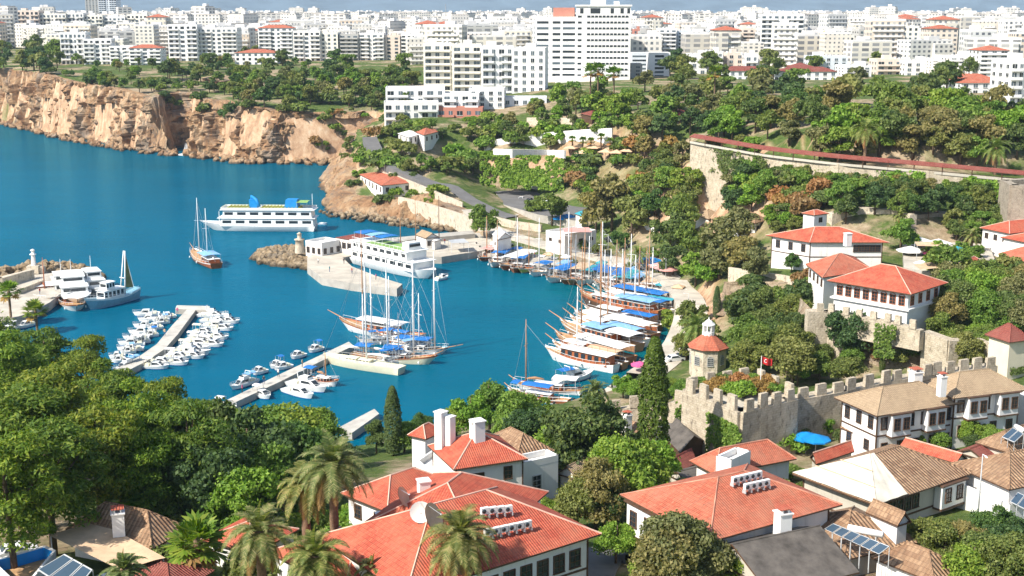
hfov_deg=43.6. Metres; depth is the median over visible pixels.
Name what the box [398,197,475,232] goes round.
harbour wall
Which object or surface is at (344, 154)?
broadleaf tree
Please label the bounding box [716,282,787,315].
rock slope
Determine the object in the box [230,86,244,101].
broadleaf tree
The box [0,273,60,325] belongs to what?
breakwater
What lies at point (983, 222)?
olive tree
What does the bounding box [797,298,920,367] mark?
rock wall
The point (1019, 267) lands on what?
olive tree
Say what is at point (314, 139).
shrub
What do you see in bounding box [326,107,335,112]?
shrub
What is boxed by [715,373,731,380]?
shrub
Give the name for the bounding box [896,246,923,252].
parasol
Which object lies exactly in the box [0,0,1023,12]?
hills
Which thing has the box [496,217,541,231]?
terrace wall
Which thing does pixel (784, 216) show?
leafy tree
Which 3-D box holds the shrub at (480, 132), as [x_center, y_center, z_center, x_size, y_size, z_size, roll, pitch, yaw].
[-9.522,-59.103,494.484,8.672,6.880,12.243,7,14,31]
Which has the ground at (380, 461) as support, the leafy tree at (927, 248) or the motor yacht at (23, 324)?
the leafy tree at (927, 248)
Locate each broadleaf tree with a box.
[0,40,11,52]
[0,57,6,67]
[29,33,43,44]
[43,39,60,50]
[44,50,54,59]
[48,50,66,67]
[70,53,81,63]
[106,76,119,87]
[124,71,135,84]
[132,79,145,91]
[134,58,141,65]
[147,58,156,68]
[157,58,179,77]
[177,67,186,78]
[190,70,200,78]
[192,63,208,81]
[201,52,217,64]
[204,67,213,75]
[208,71,224,83]
[218,82,226,94]
[226,64,236,67]
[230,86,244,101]
[232,65,249,83]
[235,90,243,100]
[242,79,254,89]
[242,82,259,98]
[258,69,274,82]
[261,57,278,74]
[274,49,289,65]
[275,84,285,98]
[276,73,287,80]
[279,84,294,96]
[280,78,296,86]
[281,94,295,104]
[285,70,299,81]
[301,84,317,103]
[328,64,346,76]
[337,53,356,67]
[339,152,349,159]
[342,141,351,150]
[346,84,364,103]
[359,70,369,76]
[360,85,375,98]
[363,68,378,75]
[364,93,379,109]
[364,418,384,452]
[378,66,400,78]
[378,76,395,86]
[388,172,397,177]
[391,125,403,137]
[394,75,410,85]
[395,53,412,66]
[396,159,405,169]
[401,158,417,170]
[402,71,421,85]
[437,128,447,139]
[440,162,452,174]
[443,157,454,172]
[465,157,481,174]
[468,204,501,237]
[477,117,490,129]
[498,120,514,132]
[511,124,527,135]
[523,195,542,210]
[532,192,568,225]
[535,112,549,121]
[557,99,566,105]
[561,105,573,117]
[588,82,608,94]
[591,241,606,255]
[628,88,649,109]
[631,109,653,125]
[631,176,643,190]
[634,133,656,146]
[639,172,661,192]
[646,211,688,244]
[647,84,662,99]
[652,141,673,152]
[654,148,680,167]
[660,192,701,225]
[666,53,697,72]
[667,73,690,87]
[670,96,685,111]
[671,332,699,359]
[673,185,700,212]
[674,220,709,258]
[675,299,711,326]
[676,62,696,79]
[685,314,723,338]
[697,49,722,73]
[698,74,718,96]
[712,63,729,77]
[718,76,736,94]
[719,94,747,116]
[722,312,766,343]
[723,289,741,325]
[728,338,769,371]
[729,157,747,168]
[736,91,760,122]
[740,97,769,133]
[741,324,774,367]
[748,285,779,320]
[755,108,781,138]
[762,56,787,77]
[769,220,783,232]
[771,293,813,318]
[771,321,820,351]
[773,202,788,214]
[774,291,785,300]
[776,168,791,185]
[781,68,810,83]
[781,164,793,169]
[785,217,801,229]
[792,93,831,140]
[805,55,825,66]
[810,350,830,381]
[817,343,834,358]
[828,356,869,378]
[858,74,893,98]
[858,101,887,127]
[867,51,881,60]
[872,108,917,149]
[874,81,924,111]
[885,96,914,118]
[885,191,909,214]
[895,184,917,194]
[906,516,934,545]
[916,178,931,194]
[917,517,962,554]
[921,242,972,269]
[924,311,962,335]
[933,66,954,87]
[936,273,978,312]
[946,219,967,239]
[947,110,979,143]
[953,324,967,331]
[957,190,977,200]
[958,179,970,190]
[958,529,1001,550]
[959,57,979,72]
[961,216,975,227]
[964,182,976,191]
[966,259,1009,290]
[968,185,997,206]
[969,323,999,333]
[973,332,988,348]
[975,202,991,213]
[975,530,1023,575]
[985,259,1007,269]
[988,212,1002,222]
[989,202,999,212]
[991,290,1023,320]
[998,267,1011,276]
[1007,260,1023,275]
[1011,98,1023,108]
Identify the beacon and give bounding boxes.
[294,232,304,253]
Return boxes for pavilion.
[687,319,728,376]
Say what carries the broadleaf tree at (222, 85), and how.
on the ground at (380, 461)
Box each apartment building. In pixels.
[0,11,15,47]
[0,21,7,41]
[21,23,46,47]
[46,21,78,33]
[46,33,59,56]
[63,21,97,37]
[97,28,119,37]
[110,26,133,30]
[113,36,129,44]
[118,20,138,27]
[119,28,134,44]
[134,22,160,45]
[146,14,172,24]
[152,22,168,54]
[206,22,235,26]
[235,24,255,48]
[242,33,250,48]
[247,23,265,28]
[255,29,257,44]
[268,20,286,24]
[285,17,313,26]
[296,26,308,29]
[301,21,326,29]
[326,20,338,27]
[328,23,351,31]
[338,27,359,33]
[339,16,361,25]
[352,21,371,32]
[352,23,386,33]
[389,29,414,34]
[406,34,422,64]
[412,19,442,28]
[415,20,439,32]
[423,21,466,65]
[458,21,497,34]
[467,31,490,39]
[469,31,516,46]
[474,19,489,23]
[488,18,517,26]
[491,14,511,20]
[498,24,525,29]
[499,27,531,46]
[501,17,520,23]
[506,26,531,29]
[532,23,534,42]
[631,25,649,33]
[631,30,662,51]
[632,22,648,27]
[640,14,662,29]
[663,22,671,27]
[675,19,696,29]
[681,23,705,29]
[681,29,709,53]
[706,16,733,28]
[709,26,740,51]
[738,22,755,27]
[741,39,763,65]
[770,19,798,67]
[797,30,819,62]
[804,19,807,29]
[808,26,816,29]
[815,27,831,31]
[817,26,847,29]
[818,11,847,27]
[819,29,850,54]
[837,27,854,32]
[843,36,892,64]
[848,14,873,26]
[849,23,864,28]
[864,15,905,57]
[896,36,953,59]
[898,14,917,17]
[898,16,920,27]
[920,25,958,54]
[925,16,960,49]
[954,12,980,28]
[958,25,996,50]
[964,34,1021,52]
[972,17,998,32]
[985,14,1015,19]
[998,16,1023,33]
[1008,28,1023,57]
[1010,14,1021,18]
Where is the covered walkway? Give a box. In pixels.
[689,134,1023,179]
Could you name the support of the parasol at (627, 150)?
on the ground at (380, 461)
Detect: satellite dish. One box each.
[398,487,409,506]
[410,501,426,522]
[425,502,442,529]
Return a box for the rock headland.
[318,117,465,229]
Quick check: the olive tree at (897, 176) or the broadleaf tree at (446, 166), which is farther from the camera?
the broadleaf tree at (446, 166)
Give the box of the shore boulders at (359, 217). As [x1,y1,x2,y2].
[318,209,457,231]
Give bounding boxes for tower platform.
[709,390,771,406]
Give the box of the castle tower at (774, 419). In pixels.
[681,367,797,454]
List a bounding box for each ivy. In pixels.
[479,154,564,190]
[674,401,681,419]
[705,411,741,452]
[709,147,741,174]
[748,154,768,172]
[872,323,896,359]
[876,169,925,178]
[961,175,998,199]
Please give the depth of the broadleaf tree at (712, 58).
641.23 m
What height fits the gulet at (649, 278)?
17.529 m
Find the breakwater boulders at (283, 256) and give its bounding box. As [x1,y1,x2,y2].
[249,244,307,270]
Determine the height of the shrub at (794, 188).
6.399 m
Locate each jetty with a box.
[117,310,195,374]
[175,305,209,313]
[228,342,353,407]
[339,409,378,439]
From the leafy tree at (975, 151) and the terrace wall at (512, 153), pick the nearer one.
the leafy tree at (975, 151)
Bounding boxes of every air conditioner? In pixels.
[480,506,489,517]
[489,505,497,517]
[492,526,500,537]
[496,505,505,517]
[500,524,508,536]
[504,504,512,516]
[507,522,516,535]
[515,521,524,533]
[523,519,532,531]
[730,475,739,486]
[736,474,745,484]
[742,473,751,483]
[742,482,751,493]
[747,471,756,481]
[750,481,758,492]
[753,470,762,480]
[757,480,763,489]
[762,478,770,489]
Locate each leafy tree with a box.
[88,66,96,71]
[96,71,106,79]
[98,76,106,84]
[111,59,118,66]
[118,77,128,87]
[123,59,129,65]
[130,65,139,78]
[137,471,186,517]
[186,81,194,90]
[195,464,281,525]
[205,509,232,526]
[222,53,231,57]
[235,71,244,82]
[243,440,297,513]
[247,72,261,79]
[248,403,290,424]
[252,68,260,75]
[270,401,324,430]
[290,85,302,98]
[291,56,298,62]
[296,430,345,478]
[300,61,307,69]
[305,405,351,437]
[309,66,320,79]
[316,74,329,81]
[335,75,345,83]
[344,67,358,84]
[349,75,358,84]
[355,72,364,81]
[367,76,379,87]
[370,72,381,84]
[391,420,417,452]
[405,119,411,125]
[416,153,426,165]
[423,156,437,171]
[428,118,436,128]
[428,189,435,197]
[443,408,466,435]
[449,392,494,431]
[463,378,507,429]
[467,120,476,126]
[482,125,497,137]
[490,389,534,433]
[492,119,501,135]
[495,113,504,121]
[517,121,531,134]
[525,392,552,411]
[532,107,547,119]
[533,413,561,467]
[535,120,548,132]
[548,82,567,101]
[549,105,562,118]
[566,81,580,89]
[571,456,652,520]
[573,118,584,129]
[574,119,589,129]
[577,240,590,249]
[579,94,592,110]
[583,91,605,111]
[583,431,666,517]
[591,111,607,122]
[591,520,637,562]
[594,75,607,87]
[605,94,614,114]
[608,100,628,116]
[610,92,632,114]
[611,374,632,397]
[620,88,636,105]
[623,113,637,134]
[626,379,640,395]
[627,557,659,575]
[636,464,673,490]
[641,438,682,482]
[647,94,675,114]
[652,166,679,194]
[660,96,676,110]
[660,309,673,332]
[662,109,677,131]
[667,167,691,187]
[667,385,674,398]
[669,377,677,395]
[669,378,685,393]
[678,251,700,287]
[683,166,704,186]
[694,260,720,288]
[703,110,732,137]
[714,104,735,136]
[715,552,743,575]
[718,110,745,139]
[728,82,753,97]
[728,171,752,190]
[736,183,765,211]
[740,136,761,151]
[740,158,759,172]
[740,172,757,188]
[751,168,775,187]
[754,174,777,203]
[760,204,776,213]
[763,211,778,227]
[777,211,791,229]
[784,168,803,185]
[791,214,802,224]
[792,354,811,385]
[794,170,814,184]
[811,119,833,139]
[814,85,826,96]
[818,126,857,162]
[822,419,835,433]
[824,181,856,204]
[825,105,863,140]
[825,173,842,182]
[837,344,864,366]
[840,102,852,106]
[844,102,870,128]
[845,177,869,197]
[857,117,901,157]
[878,218,921,247]
[889,175,894,182]
[918,435,926,442]
[920,240,943,251]
[926,86,967,108]
[929,432,952,447]
[939,267,965,300]
[940,539,993,575]
[942,179,950,189]
[944,96,984,111]
[952,241,969,248]
[957,420,981,438]
[959,211,967,219]
[961,248,979,257]
[962,104,990,130]
[963,136,990,165]
[963,221,982,236]
[963,266,988,307]
[964,323,985,332]
[965,269,1000,299]
[965,288,1001,324]
[966,244,985,257]
[967,308,990,323]
[969,210,992,221]
[977,95,983,106]
[978,423,995,430]
[978,427,1004,438]
[982,100,1006,113]
[985,218,998,225]
[991,274,1013,291]
[993,109,1018,146]
[996,315,1023,329]
[1009,104,1023,150]
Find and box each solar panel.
[37,554,93,575]
[825,523,889,575]
[1001,424,1023,450]
[1009,492,1023,516]
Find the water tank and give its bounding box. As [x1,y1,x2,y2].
[847,524,883,542]
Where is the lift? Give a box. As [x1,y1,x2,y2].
[448,238,468,259]
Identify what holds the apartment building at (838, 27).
on the ground at (380, 461)
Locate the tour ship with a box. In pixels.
[348,229,435,278]
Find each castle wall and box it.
[611,389,681,423]
[795,356,997,437]
[804,303,853,360]
[856,309,923,350]
[920,330,988,370]
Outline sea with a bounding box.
[0,125,669,445]
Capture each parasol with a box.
[542,252,553,255]
[553,216,564,219]
[561,214,574,217]
[563,145,578,148]
[587,145,599,153]
[598,149,611,159]
[609,150,623,153]
[619,148,633,151]
[631,361,645,367]
[647,257,660,262]
[658,267,677,271]
[671,284,684,288]
[794,432,814,453]
[801,434,830,450]
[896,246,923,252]
[914,237,931,246]
[931,239,951,245]
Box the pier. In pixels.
[307,233,492,296]
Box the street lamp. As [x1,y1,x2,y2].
[977,454,987,512]
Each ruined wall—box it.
[827,206,916,225]
[917,211,945,218]
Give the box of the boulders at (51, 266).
[0,259,105,280]
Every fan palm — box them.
[0,279,25,317]
[20,297,48,330]
[160,509,231,568]
[567,135,577,154]
[579,136,587,147]
[582,63,596,93]
[586,136,594,145]
[589,61,605,90]
[596,133,605,152]
[605,65,622,91]
[605,137,615,156]
[706,64,725,105]
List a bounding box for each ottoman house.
[65,501,180,568]
[134,558,213,575]
[201,75,245,83]
[201,515,298,569]
[276,526,359,575]
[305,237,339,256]
[322,486,601,575]
[335,233,376,253]
[340,467,432,524]
[359,171,408,196]
[365,472,548,521]
[398,130,417,153]
[407,422,434,467]
[416,126,439,150]
[416,230,438,248]
[417,451,438,472]
[427,409,527,484]
[432,238,441,249]
[492,227,511,255]
[494,426,553,453]
[523,449,557,498]
[546,226,595,254]
[558,456,586,486]
[574,210,587,226]
[581,110,600,124]
[620,463,842,554]
[621,410,647,436]
[643,211,659,231]
[668,418,703,456]
[669,466,696,482]
[672,109,684,122]
[674,448,695,468]
[689,439,796,480]
[696,209,714,227]
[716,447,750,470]
[724,504,858,575]
[734,212,763,235]
[766,226,889,269]
[792,444,972,519]
[802,209,828,227]
[806,253,868,308]
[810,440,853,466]
[821,505,922,575]
[827,263,947,330]
[834,366,964,455]
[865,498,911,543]
[871,541,952,575]
[901,437,967,461]
[922,368,1023,448]
[949,448,1023,502]
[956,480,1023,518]
[958,444,993,458]
[975,424,1023,453]
[980,219,1023,256]
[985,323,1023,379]
[998,246,1023,261]
[1000,233,1023,251]
[1017,391,1023,424]
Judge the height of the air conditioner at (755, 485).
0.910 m
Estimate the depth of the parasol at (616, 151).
443.99 m
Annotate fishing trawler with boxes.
[83,251,140,309]
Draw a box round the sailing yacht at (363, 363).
[323,243,405,375]
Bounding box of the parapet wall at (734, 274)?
[728,267,806,284]
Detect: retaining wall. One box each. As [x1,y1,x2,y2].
[690,141,838,211]
[839,163,1015,183]
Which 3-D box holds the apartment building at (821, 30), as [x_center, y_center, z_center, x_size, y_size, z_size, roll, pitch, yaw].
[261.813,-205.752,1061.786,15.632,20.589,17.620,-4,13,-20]
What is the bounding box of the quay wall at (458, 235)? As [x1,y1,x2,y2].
[384,230,474,242]
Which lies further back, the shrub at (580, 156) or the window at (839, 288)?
the shrub at (580, 156)
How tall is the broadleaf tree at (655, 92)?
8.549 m
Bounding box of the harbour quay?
[383,250,664,442]
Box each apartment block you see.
[18,8,43,23]
[40,11,67,24]
[59,29,90,63]
[67,11,88,22]
[83,38,114,64]
[85,0,98,12]
[85,13,107,26]
[98,0,120,13]
[104,15,126,25]
[109,45,136,64]
[126,12,151,22]
[129,44,166,64]
[167,21,201,60]
[198,25,241,59]
[234,49,279,64]
[258,25,295,57]
[293,28,321,60]
[320,29,339,60]
[339,31,359,59]
[359,30,385,59]
[384,100,438,125]
[385,32,400,59]
[386,86,444,105]
[401,31,422,58]
[423,38,451,90]
[438,106,483,117]
[442,91,480,106]
[452,40,481,90]
[469,87,505,108]
[481,41,513,93]
[505,95,546,106]
[512,43,547,93]
[630,52,645,71]
[630,63,641,77]
[631,26,639,33]
[638,28,657,33]
[646,52,669,75]
[657,25,676,58]
[676,27,692,48]
[686,50,706,73]
[691,24,706,31]
[705,47,722,72]
[706,26,713,31]
[721,66,779,79]
[723,49,742,65]
[738,25,754,40]
[741,50,757,65]
[757,11,804,48]
[780,67,837,79]
[786,63,813,67]
[804,52,847,69]
[835,61,871,76]
[852,26,863,39]
[869,55,903,74]
[899,56,925,74]
[905,23,918,38]
[923,55,940,74]
[936,73,986,88]
[941,51,968,72]
[948,76,989,92]
[967,45,1009,76]
[989,53,1023,102]
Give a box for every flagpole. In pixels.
[415,205,415,240]
[760,356,771,379]
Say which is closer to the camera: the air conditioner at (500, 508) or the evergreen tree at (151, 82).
the air conditioner at (500, 508)
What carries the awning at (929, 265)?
on the market square
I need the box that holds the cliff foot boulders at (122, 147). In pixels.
[0,119,333,165]
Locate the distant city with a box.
[0,3,1023,46]
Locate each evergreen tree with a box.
[0,47,12,67]
[21,39,29,49]
[23,46,46,70]
[37,56,53,73]
[82,75,93,85]
[88,75,97,82]
[93,60,100,67]
[100,78,111,86]
[146,78,157,87]
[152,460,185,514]
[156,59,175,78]
[165,439,254,513]
[167,396,237,432]
[174,78,182,82]
[183,67,190,77]
[187,64,195,71]
[189,73,198,80]
[202,79,214,92]
[205,63,214,70]
[214,63,221,69]
[217,56,232,69]
[217,402,301,496]
[225,66,233,75]
[228,72,241,81]
[237,46,249,51]
[245,67,257,76]
[251,86,273,107]
[252,414,326,511]
[264,76,280,95]
[283,60,293,68]
[300,66,310,79]
[319,69,336,83]
[321,59,338,65]
[326,48,341,64]
[333,435,363,485]
[372,86,385,94]
[390,64,399,73]
[398,65,410,72]
[411,412,433,427]
[500,403,546,437]
[538,390,630,471]
[563,93,574,109]
[582,487,626,525]
[610,230,629,250]
[621,429,648,440]
[637,152,661,172]
[639,188,670,215]
[648,113,676,140]
[657,55,677,76]
[658,163,675,167]
[658,243,688,274]
[664,84,684,101]
[669,48,682,58]
[675,106,701,134]
[684,93,709,104]
[695,110,714,134]
[720,186,746,209]
[722,283,759,323]
[731,167,744,185]
[731,273,773,295]
[732,162,761,178]
[744,64,775,76]
[751,90,766,97]
[761,311,787,330]
[772,74,795,90]
[776,95,802,118]
[778,81,804,97]
[782,278,812,302]
[783,252,801,272]
[783,311,804,330]
[787,87,807,112]
[824,308,871,351]
[831,174,851,186]
[831,428,839,442]
[832,193,859,223]
[850,172,861,188]
[863,181,890,214]
[877,176,894,189]
[880,186,897,199]
[882,106,899,131]
[893,176,912,183]
[894,179,920,192]
[903,193,926,212]
[904,189,921,212]
[906,76,918,88]
[910,71,942,96]
[919,192,941,220]
[926,183,952,212]
[931,60,965,88]
[946,181,964,191]
[947,195,977,213]
[949,186,965,202]
[959,86,978,102]
[962,434,981,446]
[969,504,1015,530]
[971,183,990,192]
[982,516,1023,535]
[983,182,993,196]
[1003,122,1023,159]
[1007,100,1015,106]
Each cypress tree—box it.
[383,385,401,455]
[634,336,670,445]
[712,286,720,318]
[879,347,885,372]
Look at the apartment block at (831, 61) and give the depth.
690.04 m
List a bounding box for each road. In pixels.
[362,137,517,218]
[462,209,707,377]
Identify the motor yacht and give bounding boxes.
[5,320,18,329]
[17,320,35,328]
[48,265,71,293]
[59,263,91,302]
[81,262,105,295]
[108,347,125,358]
[110,354,125,363]
[113,354,139,368]
[116,343,143,351]
[117,332,145,345]
[120,342,135,354]
[122,332,149,339]
[128,321,154,333]
[133,309,159,315]
[133,317,158,327]
[136,330,150,343]
[137,309,156,321]
[142,326,158,337]
[142,356,168,369]
[147,322,163,329]
[149,356,172,365]
[153,311,169,324]
[160,311,176,318]
[162,347,191,359]
[166,352,188,365]
[168,340,210,355]
[177,338,208,348]
[181,338,208,343]
[184,344,204,359]
[185,329,220,340]
[188,331,212,336]
[192,323,213,333]
[196,305,227,317]
[198,312,228,322]
[200,315,230,327]
[200,335,223,347]
[210,319,232,330]
[210,326,228,339]
[223,310,239,323]
[230,370,259,389]
[252,366,268,375]
[252,383,270,399]
[270,354,283,368]
[273,361,293,370]
[280,385,312,398]
[285,370,326,392]
[290,350,306,359]
[308,339,324,352]
[434,273,447,280]
[551,365,593,384]
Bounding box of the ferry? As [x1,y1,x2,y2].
[200,195,318,231]
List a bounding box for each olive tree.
[12,49,26,70]
[26,41,39,47]
[27,52,46,72]
[115,61,123,71]
[224,81,241,98]
[240,89,255,99]
[252,77,263,88]
[257,57,265,63]
[278,65,291,75]
[293,71,305,84]
[314,80,332,91]
[321,84,338,95]
[336,77,352,94]
[341,93,354,102]
[357,77,370,93]
[374,90,385,106]
[502,111,518,124]
[526,103,536,116]
[532,99,545,111]
[551,476,597,521]
[567,86,580,113]
[567,114,577,125]
[568,455,629,529]
[570,88,590,115]
[577,190,616,232]
[586,171,632,230]
[605,91,614,95]
[612,194,650,239]
[626,521,699,575]
[631,69,654,91]
[631,114,654,134]
[633,135,653,158]
[638,509,719,575]
[646,163,658,172]
[649,178,665,194]
[660,82,681,92]
[661,86,671,95]
[662,187,694,212]
[672,138,689,167]
[675,174,704,195]
[682,83,705,100]
[684,529,736,575]
[686,104,707,128]
[697,92,722,110]
[698,209,749,256]
[698,237,735,279]
[701,78,721,93]
[706,134,726,145]
[717,79,727,92]
[720,173,737,192]
[720,235,758,263]
[731,204,758,235]
[733,133,749,149]
[742,245,770,274]
[746,68,768,78]
[748,74,774,92]
[759,49,779,64]
[759,66,771,76]
[760,92,781,128]
[764,333,818,382]
[773,170,784,187]
[777,119,802,146]
[778,96,805,120]
[804,87,819,97]
[804,125,835,159]
[818,170,834,180]
[820,79,853,109]
[832,73,862,102]
[848,66,868,84]
[850,134,877,155]
[851,173,872,189]
[879,97,915,117]
[892,173,902,178]
[894,123,934,159]
[899,105,916,132]
[910,84,932,122]
[915,105,940,124]
[920,126,951,154]
[923,107,967,146]
[926,177,937,188]
[927,106,947,121]
[928,290,969,323]
[930,260,965,277]
[938,519,987,549]
[941,130,979,164]
[941,207,963,225]
[951,330,986,362]
[961,258,987,268]
[967,114,1006,155]
[976,219,985,238]
[979,81,1014,110]
[993,252,1021,266]
[993,270,1023,294]
[1007,298,1023,329]
[1010,263,1023,274]
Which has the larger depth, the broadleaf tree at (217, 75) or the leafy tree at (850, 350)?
the broadleaf tree at (217, 75)
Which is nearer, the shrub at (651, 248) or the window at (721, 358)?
the window at (721, 358)
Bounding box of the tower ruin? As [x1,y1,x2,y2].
[998,178,1023,221]
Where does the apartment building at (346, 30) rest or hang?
on the ground at (380, 461)
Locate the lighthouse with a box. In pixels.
[26,249,45,273]
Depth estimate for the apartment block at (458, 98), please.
531.39 m
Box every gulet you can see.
[35,258,61,299]
[57,292,85,310]
[189,198,222,268]
[303,354,338,386]
[328,230,425,340]
[341,251,443,364]
[355,274,391,344]
[373,276,411,343]
[376,317,415,363]
[389,252,462,353]
[400,293,432,353]
[477,216,493,260]
[488,220,511,267]
[499,223,537,270]
[504,379,571,403]
[509,217,529,272]
[509,324,583,394]
[518,226,540,272]
[528,218,557,275]
[544,218,578,282]
[545,287,628,369]
[545,322,637,364]
[545,340,620,373]
[549,245,645,351]
[552,215,572,274]
[558,228,590,283]
[563,308,650,346]
[566,238,593,284]
[567,259,660,339]
[574,232,597,284]
[576,222,666,322]
[578,254,662,331]
[583,236,606,283]
[586,283,674,312]
[593,222,615,286]
[594,251,670,305]
[594,255,615,288]
[597,253,643,286]
[605,256,673,308]
[606,243,629,286]
[612,252,641,289]
[617,251,672,289]
[625,234,645,283]
[634,251,645,284]
[641,237,656,286]
[645,253,662,288]
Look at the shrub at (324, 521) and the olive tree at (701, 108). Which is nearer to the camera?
the shrub at (324, 521)
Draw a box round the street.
[588,547,632,575]
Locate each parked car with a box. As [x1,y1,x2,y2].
[0,540,38,557]
[664,354,685,361]
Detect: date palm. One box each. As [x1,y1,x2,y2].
[99,551,150,575]
[221,499,294,575]
[276,522,359,575]
[277,456,328,538]
[291,428,373,530]
[353,552,378,575]
[419,503,501,575]
[578,379,611,407]
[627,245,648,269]
[676,310,708,348]
[848,116,883,164]
[893,208,908,222]
[959,227,984,245]
[978,135,1011,174]
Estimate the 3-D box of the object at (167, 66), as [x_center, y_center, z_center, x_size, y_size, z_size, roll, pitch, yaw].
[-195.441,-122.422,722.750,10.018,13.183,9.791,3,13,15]
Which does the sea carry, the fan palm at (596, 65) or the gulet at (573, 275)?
the gulet at (573, 275)
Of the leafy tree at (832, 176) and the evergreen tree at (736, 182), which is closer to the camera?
the leafy tree at (832, 176)
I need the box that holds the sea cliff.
[0,68,365,162]
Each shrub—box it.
[19,62,32,69]
[44,66,56,73]
[66,69,74,75]
[87,71,97,76]
[95,488,146,506]
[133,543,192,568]
[155,82,167,90]
[156,76,174,83]
[157,90,169,100]
[165,96,176,103]
[166,514,186,522]
[171,82,182,90]
[172,99,182,105]
[183,79,199,89]
[190,90,208,100]
[195,102,210,111]
[211,84,219,91]
[216,108,228,118]
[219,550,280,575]
[226,101,240,110]
[239,99,257,113]
[267,87,283,98]
[275,103,292,111]
[278,511,301,535]
[288,100,310,112]
[290,496,329,515]
[293,91,308,100]
[302,79,315,86]
[308,135,320,146]
[310,510,329,533]
[314,140,328,148]
[315,93,327,102]
[319,112,331,124]
[321,93,338,103]
[324,520,351,531]
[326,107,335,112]
[327,123,342,131]
[330,108,342,114]
[338,503,348,522]
[339,508,348,521]
[344,179,355,185]
[348,152,357,157]
[351,141,363,149]
[352,169,365,173]
[353,155,365,165]
[354,96,366,105]
[356,147,366,156]
[360,127,370,136]
[361,112,369,116]
[361,155,394,167]
[363,125,384,136]
[365,148,400,158]
[371,194,393,202]
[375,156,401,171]
[379,113,383,121]
[380,124,401,136]
[382,136,401,143]
[385,140,417,155]
[387,187,403,194]
[391,120,409,128]
[395,113,409,120]
[400,128,411,132]
[405,189,419,197]
[410,119,431,129]
[412,125,431,131]
[418,166,428,172]
[423,197,432,201]
[424,184,450,191]
[433,155,467,168]
[442,142,464,153]
[443,153,462,169]
[447,123,461,129]
[454,148,479,160]
[455,163,471,172]
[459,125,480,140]
[462,116,477,121]
[473,135,495,148]
[473,137,495,150]
[476,111,496,120]
[476,126,497,136]
[478,150,493,156]
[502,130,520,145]
[518,134,529,144]
[527,127,544,136]
[540,136,558,147]
[540,496,561,509]
[542,132,566,140]
[545,124,572,133]
[547,118,560,126]
[555,176,568,186]
[563,173,587,189]
[564,156,574,161]
[564,161,573,168]
[564,165,575,171]
[564,170,581,177]
[572,150,587,156]
[572,164,591,172]
[573,178,591,186]
[575,154,584,162]
[577,181,590,189]
[579,147,597,154]
[580,165,597,171]
[581,153,603,166]
[581,167,599,174]
[583,186,594,191]
[585,174,598,181]
[590,123,602,132]
[597,122,610,129]
[601,115,620,127]
[606,153,621,165]
[609,141,622,149]
[610,154,629,167]
[613,136,627,148]
[614,138,632,154]
[617,114,625,122]
[621,134,638,152]
[622,153,642,165]
[625,170,647,178]
[627,173,643,179]
[631,190,654,195]
[645,247,656,251]
[647,250,660,256]
[653,269,668,272]
[659,135,679,151]
[698,375,730,391]
[698,376,706,384]
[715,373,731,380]
[717,381,735,393]
[727,371,749,381]
[729,379,757,397]
[747,377,774,393]
[748,373,758,377]
[755,372,779,384]
[765,185,791,200]
[767,382,783,391]
[769,166,783,175]
[771,193,787,204]
[772,285,782,299]
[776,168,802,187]
[781,183,811,195]
[782,433,810,452]
[785,191,809,202]
[786,164,812,174]
[788,195,822,214]
[788,463,803,479]
[790,271,808,281]
[805,176,832,193]
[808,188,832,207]
[860,342,873,350]
[887,347,908,362]
[902,348,920,356]
[1010,366,1023,375]
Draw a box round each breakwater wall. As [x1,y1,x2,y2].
[0,269,34,282]
[15,280,43,294]
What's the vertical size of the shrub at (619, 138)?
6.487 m
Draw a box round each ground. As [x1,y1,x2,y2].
[0,47,1023,575]
[495,190,585,226]
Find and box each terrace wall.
[484,128,612,150]
[493,149,565,157]
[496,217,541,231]
[527,117,580,125]
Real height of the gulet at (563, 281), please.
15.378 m
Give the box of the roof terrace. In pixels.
[0,545,56,575]
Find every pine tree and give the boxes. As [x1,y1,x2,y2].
[0,311,19,363]
[0,327,57,388]
[0,376,19,393]
[0,376,81,529]
[0,413,112,555]
[0,426,74,568]
[5,357,111,440]
[13,326,74,374]
[56,334,122,390]
[56,385,154,508]
[73,357,148,411]
[101,418,177,509]
[102,376,178,472]
[141,375,188,426]
[142,397,253,511]
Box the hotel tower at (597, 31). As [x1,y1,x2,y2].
[535,0,631,82]
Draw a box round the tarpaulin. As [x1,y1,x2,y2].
[793,453,907,501]
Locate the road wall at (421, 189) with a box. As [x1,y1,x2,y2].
[375,166,462,206]
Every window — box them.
[354,504,361,519]
[386,113,391,117]
[422,105,427,109]
[457,111,462,115]
[473,472,484,475]
[503,465,512,479]
[503,568,515,575]
[520,563,532,575]
[532,474,541,488]
[537,558,548,575]
[553,553,565,574]
[569,548,580,569]
[590,8,599,12]
[694,355,699,365]
[707,357,713,366]
[720,355,723,365]
[776,240,779,247]
[788,242,792,249]
[801,244,805,251]
[836,284,842,295]
[844,404,849,418]
[845,285,851,296]
[845,430,851,440]
[853,245,858,251]
[853,287,859,298]
[855,410,861,423]
[859,245,863,251]
[862,288,868,299]
[863,438,868,450]
[864,245,869,251]
[867,415,873,429]
[870,245,875,251]
[871,290,877,301]
[875,245,880,251]
[880,291,886,302]
[880,417,887,430]
[889,293,895,304]
[896,498,903,509]
[898,294,904,305]
[904,495,911,511]
[910,295,914,305]
[911,413,914,425]
[911,493,919,508]
[918,293,922,302]
[926,289,929,300]
[934,287,937,297]
[946,407,951,419]
[957,400,964,412]
[1005,418,1012,429]
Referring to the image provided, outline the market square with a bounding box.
[902,242,994,275]
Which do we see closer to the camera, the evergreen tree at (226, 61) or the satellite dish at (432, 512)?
the satellite dish at (432, 512)
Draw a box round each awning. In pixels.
[49,523,164,566]
[563,227,591,254]
[913,262,937,271]
[914,242,941,258]

